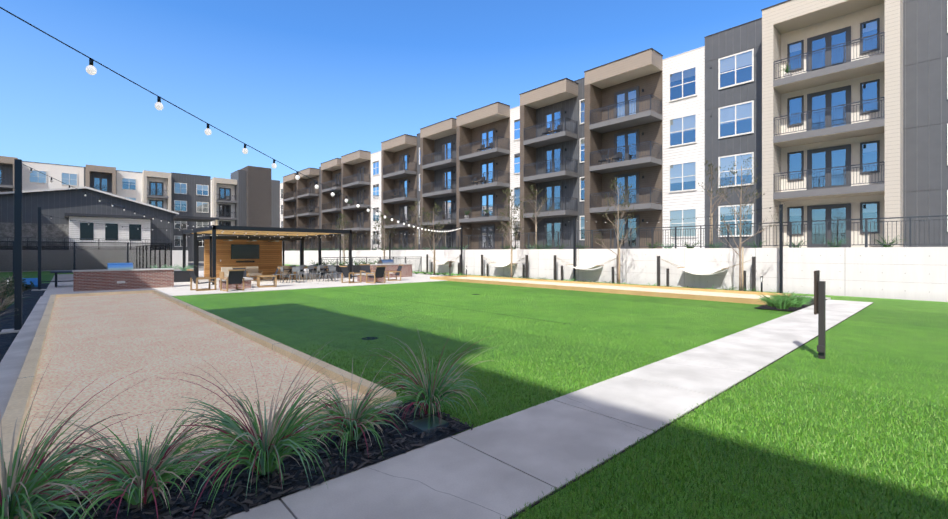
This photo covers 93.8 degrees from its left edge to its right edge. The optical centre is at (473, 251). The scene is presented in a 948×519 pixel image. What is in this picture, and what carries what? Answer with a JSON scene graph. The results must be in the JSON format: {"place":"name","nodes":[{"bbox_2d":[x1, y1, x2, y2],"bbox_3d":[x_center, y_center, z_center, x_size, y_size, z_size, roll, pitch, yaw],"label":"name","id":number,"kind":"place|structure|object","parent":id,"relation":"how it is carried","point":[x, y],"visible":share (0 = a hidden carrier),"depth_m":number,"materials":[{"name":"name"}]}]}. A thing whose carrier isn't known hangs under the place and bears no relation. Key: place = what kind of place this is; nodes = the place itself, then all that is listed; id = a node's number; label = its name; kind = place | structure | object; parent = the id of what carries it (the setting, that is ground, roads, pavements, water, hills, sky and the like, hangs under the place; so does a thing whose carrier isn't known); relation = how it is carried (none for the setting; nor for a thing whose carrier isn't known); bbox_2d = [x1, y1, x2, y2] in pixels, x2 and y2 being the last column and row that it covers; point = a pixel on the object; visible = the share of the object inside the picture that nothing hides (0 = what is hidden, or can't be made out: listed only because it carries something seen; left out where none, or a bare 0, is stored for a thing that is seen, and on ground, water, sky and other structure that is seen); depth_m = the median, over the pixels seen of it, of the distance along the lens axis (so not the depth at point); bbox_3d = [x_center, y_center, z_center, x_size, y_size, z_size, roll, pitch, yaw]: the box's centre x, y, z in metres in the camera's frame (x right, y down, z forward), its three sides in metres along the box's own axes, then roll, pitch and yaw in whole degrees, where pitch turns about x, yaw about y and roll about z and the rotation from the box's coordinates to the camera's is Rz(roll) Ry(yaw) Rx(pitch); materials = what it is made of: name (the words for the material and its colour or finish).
{"place":"outdoors","nodes":[
{"label":"outdoors","id":0,"kind":"place"},
{"bbox_2d":[0,0,786,182],"label":"sky","id":1,"kind":"structure","parent":0,"point":[304,84],"materials":[{"name":"blue"}]},
{"bbox_2d":[0,261,947,518],"bbox_3d":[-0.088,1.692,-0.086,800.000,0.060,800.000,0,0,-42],"label":"ground","id":2,"kind":"structure","parent":0,"point":[504,466],"depth_m":5.78,"materials":[{"name":"green plant"}]},
{"bbox_2d":[0,186,218,271],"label":"clubhouse","id":3,"kind":"structure","parent":2,"relation":"on","point":[73,204],"depth_m":44.61,"materials":[{"name":"grey metal"}]},
{"bbox_2d":[0,156,236,261],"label":"building","id":4,"kind":"structure","parent":2,"relation":"on","point":[192,195],"depth_m":76.79,"materials":[{"name":"grey"}]},
{"bbox_2d":[0,241,421,286],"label":"fence","id":5,"kind":"object","parent":2,"relation":"on","point":[35,280],"visible":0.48,"depth_m":37.35,"materials":[{"name":"black metal"}]},
{"bbox_2d":[72,259,412,291],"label":"patio","id":6,"kind":"structure","parent":2,"relation":"on","point":[115,276],"depth_m":21.16,"materials":[{"name":"concrete"}]},
{"bbox_2d":[231,166,279,236],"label":"tower","id":7,"kind":"structure","parent":2,"relation":"on","point":[257,193],"depth_m":84.94,"materials":[{"name":"concrete"}]},
{"bbox_2d":[183,225,352,284],"bbox_3d":[-13.329,0.157,28.461,7.840,3.070,8.240,0,0,-42],"label":"pergola","id":8,"kind":"object","parent":2,"relation":"on","point":[264,254],"visible":0.9,"depth_m":29.05,"materials":[{"name":"black metal"}]},
{"bbox_2d":[0,275,791,505],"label":"courts","id":9,"kind":"object","parent":2,"relation":"on","point":[113,337],"visible":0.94,"depth_m":6.24,"materials":[{"name":"beige stone"}]},
{"bbox_2d":[0,159,825,358],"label":"poles","id":10,"kind":"object","parent":2,"relation":"on","point":[819,298],"visible":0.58,"depth_m":9.47,"materials":[{"name":"black metal"}]},
{"bbox_2d":[0,7,776,237],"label":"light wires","id":11,"kind":"object","parent":10,"relation":"hanging from","point":[91,60],"visible":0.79,"depth_m":9.87,"materials":[{"name":"black metal"}]},
{"bbox_2d":[30,65,770,237],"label":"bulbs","id":12,"kind":"object","parent":11,"relation":"hanging from","point":[91,70],"visible":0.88,"depth_m":7.88,"materials":[{"name":"white glass"}]},
{"bbox_2d":[0,233,903,518],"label":"grasses","id":13,"kind":"object","parent":2,"relation":"on","point":[138,485],"visible":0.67,"depth_m":3.21,"materials":[{"name":"green plant"}]},
{"bbox_2d":[335,156,783,290],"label":"trees","id":14,"kind":"object","parent":2,"relation":"on","point":[509,240],"visible":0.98,"depth_m":23.59,"materials":[{"name":"brown plant"}]},
{"bbox_2d":[426,254,755,291],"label":"hammocks","id":15,"kind":"object","parent":2,"relation":"on","point":[525,270],"visible":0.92,"depth_m":24.64,"materials":[{"name":"beige fabric"}]},
{"bbox_2d":[280,0,947,250],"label":"building","id":16,"kind":"structure","parent":2,"relation":"on","point":[815,110],"depth_m":29.14,"materials":[{"name":"beige paint"}]},
{"bbox_2d":[282,247,947,301],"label":"retaining wall","id":17,"kind":"structure","parent":2,"relation":"on","point":[913,273],"depth_m":20.35,"materials":[{"name":"grey concrete"}]},
{"bbox_2d":[282,215,947,250],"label":"railing","id":18,"kind":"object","parent":17,"relation":"on","point":[866,244],"depth_m":22.43,"materials":[{"name":"grey metal"}]},
{"bbox_2d":[294,316,947,518],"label":"turf blades","id":19,"kind":"object","parent":2,"relation":"on","point":[754,476],"visible":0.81,"depth_m":3.87,"materials":[{"name":"green plant"}]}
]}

